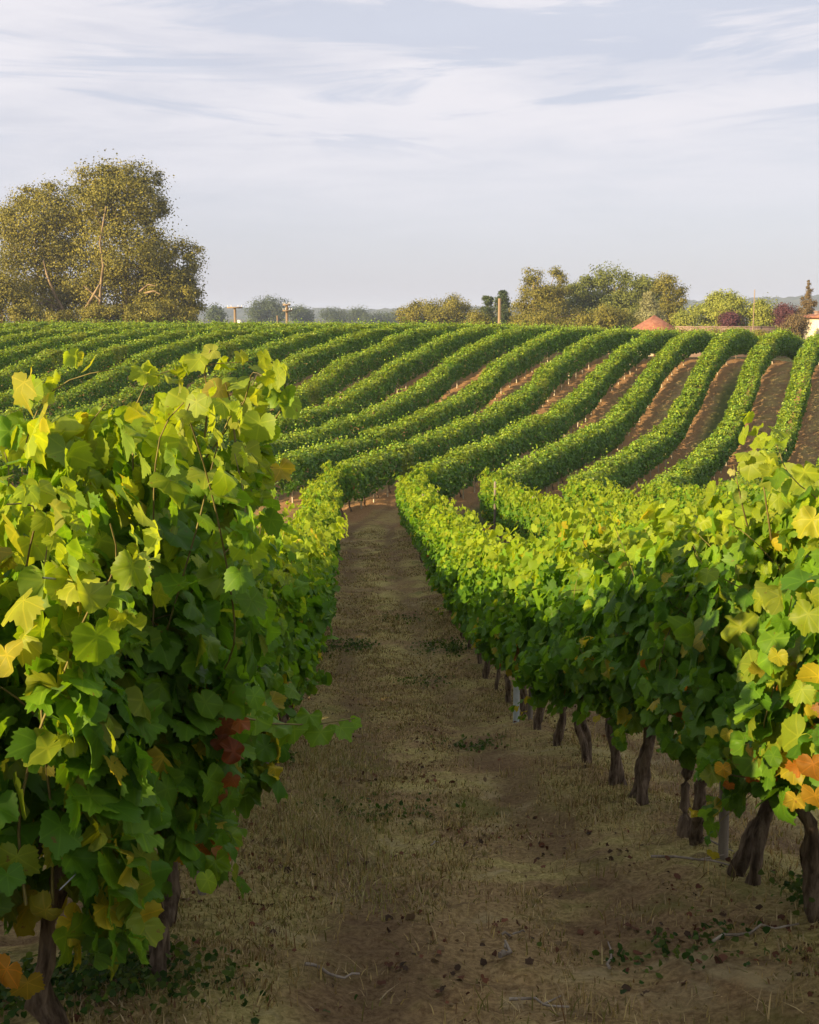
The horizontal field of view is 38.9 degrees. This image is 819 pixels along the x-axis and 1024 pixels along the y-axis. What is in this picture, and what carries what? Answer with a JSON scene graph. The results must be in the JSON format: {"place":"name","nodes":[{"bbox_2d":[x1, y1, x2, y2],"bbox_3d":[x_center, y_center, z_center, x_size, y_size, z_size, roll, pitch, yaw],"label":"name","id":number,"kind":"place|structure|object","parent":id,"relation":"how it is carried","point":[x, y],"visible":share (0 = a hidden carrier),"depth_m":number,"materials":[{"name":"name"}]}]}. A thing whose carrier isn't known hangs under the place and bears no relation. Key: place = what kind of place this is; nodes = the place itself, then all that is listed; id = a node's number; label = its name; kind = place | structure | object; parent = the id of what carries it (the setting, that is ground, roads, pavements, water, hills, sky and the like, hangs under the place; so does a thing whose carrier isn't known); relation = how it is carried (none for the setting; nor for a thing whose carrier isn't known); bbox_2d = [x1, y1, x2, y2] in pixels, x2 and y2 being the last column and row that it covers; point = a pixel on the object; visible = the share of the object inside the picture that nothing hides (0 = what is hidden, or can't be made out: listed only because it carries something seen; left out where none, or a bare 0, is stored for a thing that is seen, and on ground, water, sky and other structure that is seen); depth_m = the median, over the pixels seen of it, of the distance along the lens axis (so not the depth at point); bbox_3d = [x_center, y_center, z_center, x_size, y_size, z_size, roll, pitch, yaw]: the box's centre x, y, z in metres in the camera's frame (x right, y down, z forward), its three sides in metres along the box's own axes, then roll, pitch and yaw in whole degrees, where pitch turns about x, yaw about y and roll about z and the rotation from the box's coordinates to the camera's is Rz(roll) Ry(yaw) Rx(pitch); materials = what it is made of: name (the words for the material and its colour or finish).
{"place":"outdoors","nodes":[
{"label":"outdoors","id":0,"kind":"place"},
{"bbox_2d":[0,319,818,1023],"bbox_3d":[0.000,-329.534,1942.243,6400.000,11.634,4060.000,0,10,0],"label":"ground","id":1,"kind":"structure","parent":0,"point":[362,941],"depth_m":5.59,"materials":[{"name":"brown soil"}]},
{"bbox_2d":[0,262,56,323],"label":"bush","id":2,"kind":"object","parent":1,"relation":"on","point":[20,306],"visible":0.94,"depth_m":128.93,"materials":[{"name":"green plant"}]},
{"bbox_2d":[0,170,111,323],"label":"tree","id":3,"kind":"object","parent":1,"relation":"on","point":[34,230],"visible":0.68,"depth_m":135.67,"materials":[{"name":"green plant"}]},
{"bbox_2d":[0,316,178,346],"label":"vine row","id":4,"kind":"object","parent":1,"relation":"on","point":[18,329],"visible":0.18,"depth_m":67.04,"materials":[{"name":"green plant"}]},
{"bbox_2d":[0,367,225,1023],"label":"grapevine","id":5,"kind":"object","parent":1,"relation":"on","point":[69,764],"visible":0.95,"depth_m":2.76,"materials":[{"name":"green plant"}]},
{"bbox_2d":[31,297,198,325],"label":"bush","id":6,"kind":"object","parent":1,"relation":"on","point":[107,314],"visible":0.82,"depth_m":128.09,"materials":[{"name":"green plant"}]},
{"bbox_2d":[0,316,232,360],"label":"vine row","id":7,"kind":"object","parent":1,"relation":"on","point":[10,340],"visible":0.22,"depth_m":64.79,"materials":[{"name":"green plant"}]},
{"bbox_2d":[49,149,205,322],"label":"tree","id":8,"kind":"object","parent":1,"relation":"on","point":[115,274],"visible":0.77,"depth_m":131.72,"materials":[{"name":"green plant"}]},
{"bbox_2d":[0,316,270,369],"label":"vine row","id":9,"kind":"object","parent":1,"relation":"on","point":[29,348],"visible":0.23,"depth_m":62.46,"materials":[{"name":"green plant"}]},
{"bbox_2d":[0,348,291,984],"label":"grapevine","id":10,"kind":"object","parent":1,"relation":"on","point":[168,480],"visible":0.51,"depth_m":3.30,"materials":[{"name":"green plant"}]},
{"bbox_2d":[0,317,294,392],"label":"vine row","id":11,"kind":"object","parent":1,"relation":"on","point":[45,358],"visible":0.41,"depth_m":60.39,"materials":[{"name":"green plant"}]},
{"bbox_2d":[0,316,333,413],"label":"vine row","id":12,"kind":"object","parent":1,"relation":"on","point":[148,341],"visible":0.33,"depth_m":59.48,"materials":[{"name":"green plant"}]},
{"bbox_2d":[128,231,215,322],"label":"tree","id":13,"kind":"object","parent":1,"relation":"on","point":[183,287],"visible":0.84,"depth_m":132.36,"materials":[{"name":"green plant"}]},
{"bbox_2d":[0,318,370,421],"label":"vine row","id":14,"kind":"object","parent":1,"relation":"on","point":[154,354],"visible":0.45,"depth_m":56.99,"materials":[{"name":"green plant"}]},
{"bbox_2d":[203,303,228,323],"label":"tree","id":15,"kind":"object","parent":1,"relation":"on","point":[215,311],"visible":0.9,"depth_m":411.73,"materials":[{"name":"green plant"}]},
{"bbox_2d":[0,317,440,465],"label":"vine row","id":16,"kind":"object","parent":1,"relation":"on","point":[293,340],"visible":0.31,"depth_m":61.45,"materials":[{"name":"green plant"}]},
{"bbox_2d":[23,320,418,422],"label":"vine row","id":17,"kind":"object","parent":1,"relation":"on","point":[115,402],"visible":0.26,"depth_m":57.92,"materials":[{"name":"green plant"}]},
{"bbox_2d":[96,343,361,926],"bbox_3d":[-0.928,0.548,4.756,1.083,2.492,3.103,-2,10,-14],"label":"grapevine","id":18,"kind":"object","parent":1,"relation":"on","point":[306,724],"visible":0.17,"depth_m":3.85,"materials":[{"name":"green plant"}]},
{"bbox_2d":[0,317,481,485],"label":"vine row","id":19,"kind":"object","parent":1,"relation":"on","point":[352,343],"visible":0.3,"depth_m":60.73,"materials":[{"name":"green plant"}]},
{"bbox_2d":[222,505,288,837],"bbox_3d":[-1.069,0.874,5.594,1.008,1.969,2.416,-1,10,-3],"label":"grapevine","id":20,"kind":"object","parent":1,"relation":"on","point":[265,587],"visible":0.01,"depth_m":5.43,"materials":[{"name":"green plant"}]},
{"bbox_2d":[243,294,295,323],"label":"tree","id":21,"kind":"object","parent":1,"relation":"on","point":[265,310],"visible":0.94,"depth_m":469.14,"materials":[{"name":"green plant"}]},
{"bbox_2d":[28,319,526,468],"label":"vine row","id":22,"kind":"object","parent":1,"relation":"on","point":[343,363],"visible":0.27,"depth_m":59.12,"materials":[{"name":"green plant"}]},
{"bbox_2d":[259,574,300,706],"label":"grapevine","id":23,"kind":"object","parent":1,"relation":"on","point":[276,684],"depth_m":6.27,"materials":[{"name":"green plant"}]},
{"bbox_2d":[267,536,312,715],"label":"grapevine","id":24,"kind":"object","parent":1,"relation":"on","point":[291,590],"visible":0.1,"depth_m":7.24,"materials":[{"name":"green plant"}]},
{"bbox_2d":[265,508,330,763],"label":"grapevine","id":25,"kind":"object","parent":1,"relation":"on","point":[302,643],"visible":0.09,"depth_m":8.63,"materials":[{"name":"green plant"}]},
{"bbox_2d":[265,516,332,705],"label":"grapevine","id":26,"kind":"object","parent":1,"relation":"on","point":[313,660],"visible":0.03,"depth_m":9.76,"materials":[{"name":"green plant"}]},
{"bbox_2d":[257,513,347,722],"bbox_3d":[-1.190,1.075,11.111,1.225,2.238,2.062,-1,10,-3],"label":"grapevine","id":27,"kind":"object","parent":1,"relation":"on","point":[319,543],"visible":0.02,"depth_m":10.84,"materials":[{"name":"green plant"}]},
{"bbox_2d":[288,304,316,322],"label":"tree","id":28,"kind":"object","parent":1,"relation":"on","point":[305,315],"visible":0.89,"depth_m":491.00,"materials":[{"name":"green plant"}]},
{"bbox_2d":[278,542,338,720],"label":"grapevine","id":29,"kind":"object","parent":1,"relation":"on","point":[320,677],"visible":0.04,"depth_m":11.47,"materials":[{"name":"green plant"}]},
{"bbox_2d":[282,502,340,557],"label":"grapevine","id":30,"kind":"object","parent":1,"relation":"on","point":[299,521],"visible":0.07,"depth_m":20.32,"materials":[{"name":"green plant"}]},
{"bbox_2d":[283,501,342,560],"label":"grapevine","id":31,"kind":"object","parent":1,"relation":"on","point":[322,505],"visible":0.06,"depth_m":21.54,"materials":[{"name":"green plant"}]},
{"bbox_2d":[302,513,339,613],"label":"grapevine","id":32,"kind":"object","parent":1,"relation":"on","point":[334,560],"visible":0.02,"depth_m":15.02,"materials":[{"name":"green plant"}]},
{"bbox_2d":[321,466,346,507],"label":"grapevine","id":33,"kind":"object","parent":1,"relation":"on","point":[336,474],"visible":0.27,"depth_m":35.98,"materials":[{"name":"green plant"}]},
{"bbox_2d":[318,305,352,324],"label":"tree","id":34,"kind":"object","parent":1,"relation":"on","point":[333,315],"visible":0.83,"depth_m":549.36,"materials":[{"name":"green plant"}]},
{"bbox_2d":[320,458,356,517],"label":"grapevine","id":35,"kind":"object","parent":1,"relation":"on","point":[350,480],"visible":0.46,"depth_m":36.98,"materials":[{"name":"green plant"}]},
{"bbox_2d":[134,319,548,455],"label":"vine row","id":36,"kind":"object","parent":1,"relation":"on","point":[388,372],"visible":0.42,"depth_m":56.42,"materials":[{"name":"green plant"}]},
{"bbox_2d":[344,304,378,323],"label":"tree","id":37,"kind":"object","parent":1,"relation":"on","point":[360,313],"visible":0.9,"depth_m":549.88,"materials":[{"name":"green plant"}]},
{"bbox_2d":[204,322,597,458],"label":"vine row","id":38,"kind":"object","parent":1,"relation":"on","point":[440,374],"visible":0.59,"depth_m":54.50,"materials":[{"name":"green plant"}]},
{"bbox_2d":[0,610,818,1023],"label":"weeds","id":39,"kind":"object","parent":1,"relation":"on","point":[128,972],"visible":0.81,"depth_m":4.05,"materials":[{"name":"green plant"}]},
{"bbox_2d":[405,463,439,491],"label":"grapevine","id":40,"kind":"object","parent":1,"relation":"on","point":[428,473],"visible":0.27,"depth_m":37.18,"materials":[{"name":"green plant"}]},
{"bbox_2d":[409,493,455,568],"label":"grapevine","id":41,"kind":"object","parent":1,"relation":"on","point":[423,500],"visible":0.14,"depth_m":25.44,"materials":[{"name":"green plant"}]},
{"bbox_2d":[409,495,456,562],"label":"grapevine","id":42,"kind":"object","parent":1,"relation":"on","point":[445,501],"visible":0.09,"depth_m":25.07,"materials":[{"name":"green plant"}]},
{"bbox_2d":[411,501,462,551],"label":"grapevine","id":43,"kind":"object","parent":1,"relation":"on","point":[424,512],"visible":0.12,"depth_m":23.81,"materials":[{"name":"green plant"}]},
{"bbox_2d":[392,292,483,324],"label":"round tree","id":44,"kind":"object","parent":1,"relation":"on","point":[452,309],"visible":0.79,"depth_m":185.63,"materials":[{"name":"green plant"}]},
{"bbox_2d":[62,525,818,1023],"bbox_3d":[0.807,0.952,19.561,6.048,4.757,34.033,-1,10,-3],"label":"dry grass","id":45,"kind":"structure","parent":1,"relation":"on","point":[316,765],"depth_m":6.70,"materials":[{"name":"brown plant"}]},
{"bbox_2d":[417,505,464,570],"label":"grapevine","id":46,"kind":"object","parent":1,"relation":"on","point":[433,510],"visible":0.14,"depth_m":22.60,"materials":[{"name":"green plant"}]},
{"bbox_2d":[71,659,818,1023],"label":"fallen leaves","id":47,"kind":"object","parent":1,"relation":"on","point":[579,931],"visible":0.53,"depth_m":4.86,"materials":[{"name":"brown plant"}]},
{"bbox_2d":[422,506,476,574],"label":"grapevine","id":48,"kind":"object","parent":1,"relation":"on","point":[430,542],"visible":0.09,"depth_m":21.54,"materials":[{"name":"green plant"}]},
{"bbox_2d":[269,319,632,501],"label":"vine row","id":49,"kind":"object","parent":1,"relation":"on","point":[310,460],"visible":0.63,"depth_m":50.18,"materials":[{"name":"green plant"}]},
{"bbox_2d":[423,499,481,613],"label":"grapevine","id":50,"kind":"object","parent":1,"relation":"on","point":[432,567],"visible":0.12,"depth_m":20.36,"materials":[{"name":"green plant"}]},
{"bbox_2d":[426,515,480,625],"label":"grapevine","id":51,"kind":"object","parent":1,"relation":"on","point":[449,528],"visible":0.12,"depth_m":19.53,"materials":[{"name":"green plant"}]},
{"bbox_2d":[428,510,503,637],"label":"grapevine","id":52,"kind":"object","parent":1,"relation":"on","point":[434,582],"visible":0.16,"depth_m":18.60,"materials":[{"name":"green plant"}]},
{"bbox_2d":[441,527,491,663],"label":"grapevine","id":53,"kind":"object","parent":1,"relation":"on","point":[452,572],"visible":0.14,"depth_m":16.27,"materials":[{"name":"green plant"}]},
{"bbox_2d":[438,515,498,648],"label":"grapevine","id":54,"kind":"object","parent":1,"relation":"on","point":[447,596],"visible":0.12,"depth_m":17.29,"materials":[{"name":"green plant"}]},
{"bbox_2d":[450,543,507,689],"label":"grapevine","id":55,"kind":"object","parent":1,"relation":"on","point":[464,593],"visible":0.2,"depth_m":14.30,"materials":[{"name":"green plant"}]},
{"bbox_2d":[462,307,495,325],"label":"scrub tree","id":56,"kind":"object","parent":1,"relation":"on","point":[477,316],"visible":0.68,"depth_m":143.20,"materials":[{"name":"green plant"}]},
{"bbox_2d":[452,534,519,678],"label":"grapevine","id":57,"kind":"object","parent":1,"relation":"on","point":[461,616],"visible":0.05,"depth_m":15.35,"materials":[{"name":"green plant"}]},
{"bbox_2d":[468,542,518,702],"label":"grapevine","id":58,"kind":"object","parent":1,"relation":"on","point":[476,611],"visible":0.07,"depth_m":13.08,"materials":[{"name":"green plant"}]},
{"bbox_2d":[478,474,508,529],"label":"grapevine","id":59,"kind":"object","parent":1,"relation":"on","point":[483,508],"visible":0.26,"depth_m":34.10,"materials":[{"name":"green plant"}]},
{"bbox_2d":[491,290,511,324],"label":"cypress tree","id":60,"kind":"object","parent":1,"relation":"on","point":[503,296],"visible":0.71,"depth_m":147.26,"materials":[{"name":"green plant"}]},
{"bbox_2d":[336,324,672,511],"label":"vine row","id":61,"kind":"object","parent":1,"relation":"on","point":[552,373],"visible":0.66,"depth_m":48.76,"materials":[{"name":"green plant"}]},
{"bbox_2d":[466,517,550,715],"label":"grapevine","id":62,"kind":"object","parent":1,"relation":"on","point":[494,627],"visible":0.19,"depth_m":12.05,"materials":[{"name":"green plant"}]},
{"bbox_2d":[494,484,536,534],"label":"grapevine","id":63,"kind":"object","parent":1,"relation":"on","point":[507,504],"visible":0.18,"depth_m":30.08,"materials":[{"name":"green plant"}]},
{"bbox_2d":[505,487,538,538],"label":"grapevine","id":64,"kind":"object","parent":1,"relation":"on","point":[511,513],"visible":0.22,"depth_m":28.85,"materials":[{"name":"green plant"}]},
{"bbox_2d":[511,494,540,542],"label":"grapevine","id":65,"kind":"object","parent":1,"relation":"on","point":[522,533],"visible":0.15,"depth_m":26.92,"materials":[{"name":"green plant"}]},
{"bbox_2d":[483,521,571,729],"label":"grapevine","id":66,"kind":"object","parent":1,"relation":"on","point":[509,649],"visible":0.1,"depth_m":10.99,"materials":[{"name":"green plant"}]},
{"bbox_2d":[498,535,566,745],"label":"grapevine","id":67,"kind":"object","parent":1,"relation":"on","point":[529,656],"visible":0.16,"depth_m":9.78,"materials":[{"name":"green plant"}]},
{"bbox_2d":[518,493,550,544],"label":"grapevine","id":68,"kind":"object","parent":1,"relation":"on","point":[529,521],"visible":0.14,"depth_m":25.93,"materials":[{"name":"green plant"}]},
{"bbox_2d":[493,265,586,323],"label":"tall tree","id":69,"kind":"object","parent":1,"relation":"on","point":[545,297],"visible":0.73,"depth_m":154.33,"materials":[{"name":"green plant"}]},
{"bbox_2d":[510,309,574,326],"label":"shrub","id":70,"kind":"object","parent":1,"relation":"on","point":[542,318],"visible":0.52,"depth_m":139.37,"materials":[{"name":"green plant"}]},
{"bbox_2d":[525,487,578,538],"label":"grapevine","id":71,"kind":"object","parent":1,"relation":"on","point":[542,504],"visible":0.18,"depth_m":24.79,"materials":[{"name":"green plant"}]},
{"bbox_2d":[537,492,584,538],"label":"grapevine","id":72,"kind":"object","parent":1,"relation":"on","point":[556,501],"visible":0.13,"depth_m":23.45,"materials":[{"name":"green plant"}]},
{"bbox_2d":[414,323,709,502],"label":"vine row","id":73,"kind":"object","parent":1,"relation":"on","point":[487,451],"visible":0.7,"depth_m":48.34,"materials":[{"name":"green plant"}]},
{"bbox_2d":[516,505,649,763],"bbox_3d":[1.375,1.081,8.608,1.068,2.175,2.000,-1,10,-3],"label":"grapevine","id":74,"kind":"object","parent":1,"relation":"on","point":[549,570],"visible":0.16,"depth_m":8.75,"materials":[{"name":"green plant"}]},
{"bbox_2d":[540,539,629,785],"bbox_3d":[1.429,1.069,7.852,1.093,1.940,2.266,-1,10,-3],"label":"grapevine","id":75,"kind":"object","parent":1,"relation":"on","point":[559,610],"visible":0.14,"depth_m":7.53,"materials":[{"name":"green plant"}]},
{"bbox_2d":[565,302,642,353],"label":"shrub","id":76,"kind":"object","parent":1,"relation":"on","point":[602,316],"visible":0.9,"depth_m":136.54,"materials":[{"name":"green plant"}]},
{"bbox_2d":[580,498,635,537],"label":"grapevine","id":77,"kind":"object","parent":1,"relation":"on","point":[621,508],"visible":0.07,"depth_m":19.60,"materials":[{"name":"green plant"}]},
{"bbox_2d":[550,261,677,329],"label":"broad tree","id":78,"kind":"object","parent":1,"relation":"on","point":[621,297],"visible":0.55,"depth_m":160.25,"materials":[{"name":"green plant"}]},
{"bbox_2d":[552,501,677,805],"bbox_3d":[1.475,0.976,6.894,1.038,1.997,2.690,-1,10,-3],"label":"grapevine","id":79,"kind":"object","parent":1,"relation":"on","point":[588,617],"visible":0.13,"depth_m":7.07,"materials":[{"name":"green plant"}]},
{"bbox_2d":[491,324,741,494],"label":"vine row","id":80,"kind":"object","parent":1,"relation":"on","point":[584,443],"visible":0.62,"depth_m":49.14,"materials":[{"name":"green plant"}]},
{"bbox_2d":[630,291,667,321],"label":"conifer","id":81,"kind":"object","parent":1,"relation":"on","point":[650,303],"visible":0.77,"depth_m":147.23,"materials":[{"name":"green plant"}]},
{"bbox_2d":[632,315,674,355],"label":"house","id":82,"kind":"structure","parent":1,"relation":"on","point":[655,321],"depth_m":128.16,"materials":[{"name":"tile"}]},
{"bbox_2d":[559,496,766,859],"bbox_3d":[1.545,0.950,5.843,1.161,1.906,3.008,-1,10,-3],"label":"grapevine","id":83,"kind":"object","parent":1,"relation":"on","point":[634,615],"visible":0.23,"depth_m":6.07,"materials":[{"name":"green plant"}]},
{"bbox_2d":[649,271,690,326],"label":"oak tree","id":84,"kind":"object","parent":1,"relation":"on","point":[665,285],"visible":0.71,"depth_m":156.47,"materials":[{"name":"green plant"}]},
{"bbox_2d":[562,326,783,495],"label":"vine row","id":85,"kind":"object","parent":1,"relation":"on","point":[628,464],"visible":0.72,"depth_m":50.60,"materials":[{"name":"green plant"}]},
{"bbox_2d":[669,305,702,325],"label":"shrub","id":86,"kind":"object","parent":1,"relation":"on","point":[685,319],"visible":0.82,"depth_m":133.47,"materials":[{"name":"green plant"}]},
{"bbox_2d":[686,288,750,325],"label":"lime tree","id":87,"kind":"object","parent":1,"relation":"on","point":[713,306],"visible":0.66,"depth_m":138.72,"materials":[{"name":"green plant"}]},
{"bbox_2d":[718,588,728,860],"bbox_3d":[1.528,0.963,5.593,0.054,1.920,0.052,-1,10,0],"label":"trellis post","id":88,"kind":"object","parent":1,"relation":"on","point":[723,839],"visible":0.03,"depth_m":5.68,"materials":[{"name":"wood"}]},
{"bbox_2d":[637,480,810,885],"bbox_3d":[1.561,0.818,5.334,1.089,1.988,2.659,-1,10,-3],"label":"grapevine","id":89,"kind":"object","parent":1,"relation":"on","point":[662,681],"visible":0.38,"depth_m":5.22,"materials":[{"name":"green plant"}]},
{"bbox_2d":[641,326,806,492],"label":"vine row","id":90,"kind":"object","parent":1,"relation":"on","point":[767,348],"visible":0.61,"depth_m":51.52,"materials":[{"name":"green plant"}]},
{"bbox_2d":[715,308,743,325],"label":"shrub","id":91,"kind":"object","parent":1,"relation":"on","point":[729,318],"visible":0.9,"depth_m":127.57,"materials":[{"name":"purple plant"}]},
{"bbox_2d":[675,326,785,356],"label":"garden wall","id":92,"kind":"structure","parent":1,"relation":"on","point":[768,328],"depth_m":124.34,"materials":[{"name":"beige stone"}]},
{"bbox_2d":[666,450,818,923],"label":"grapevine","id":93,"kind":"object","parent":1,"relation":"on","point":[726,749],"visible":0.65,"depth_m":4.40,"materials":[{"name":"green plant"}]},
{"bbox_2d":[740,292,779,325],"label":"lime tree","id":94,"kind":"object","parent":1,"relation":"on","point":[763,316],"visible":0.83,"depth_m":137.21,"materials":[{"name":"green plant"}]},
{"bbox_2d":[720,329,818,486],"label":"vine row","id":95,"kind":"object","parent":1,"relation":"on","point":[807,355],"visible":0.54,"depth_m":53.53,"materials":[{"name":"green plant"}]},
{"bbox_2d":[736,411,818,811],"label":"grapevine","id":96,"kind":"object","parent":1,"relation":"on","point":[795,735],"visible":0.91,"depth_m":3.71,"materials":[{"name":"green plant"}]},
{"bbox_2d":[770,302,799,325],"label":"plum tree","id":97,"kind":"object","parent":1,"relation":"on","point":[782,312],"visible":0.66,"depth_m":135.39,"materials":[{"name":"purple plant"}]},
{"bbox_2d":[773,312,811,339],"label":"bush","id":98,"kind":"object","parent":1,"relation":"on","point":[797,325],"visible":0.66,"depth_m":119.72,"materials":[{"name":"brown plant"}]},
{"bbox_2d":[795,280,817,317],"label":"conifer","id":99,"kind":"object","parent":1,"relation":"on","point":[809,305],"visible":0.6,"depth_m":134.37,"materials":[{"name":"brown plant"}]},
{"bbox_2d":[0,295,818,318],"bbox_3d":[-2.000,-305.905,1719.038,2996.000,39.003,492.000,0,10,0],"label":"hills","id":100,"kind":"structure","parent":0,"point":[240,312],"depth_m":1619.62,"materials":[{"name":"green plant"}]},
{"bbox_2d":[0,0,818,309],"label":"sky","id":101,"kind":"structure","parent":0,"point":[376,154],"materials":[{"name":"white"}]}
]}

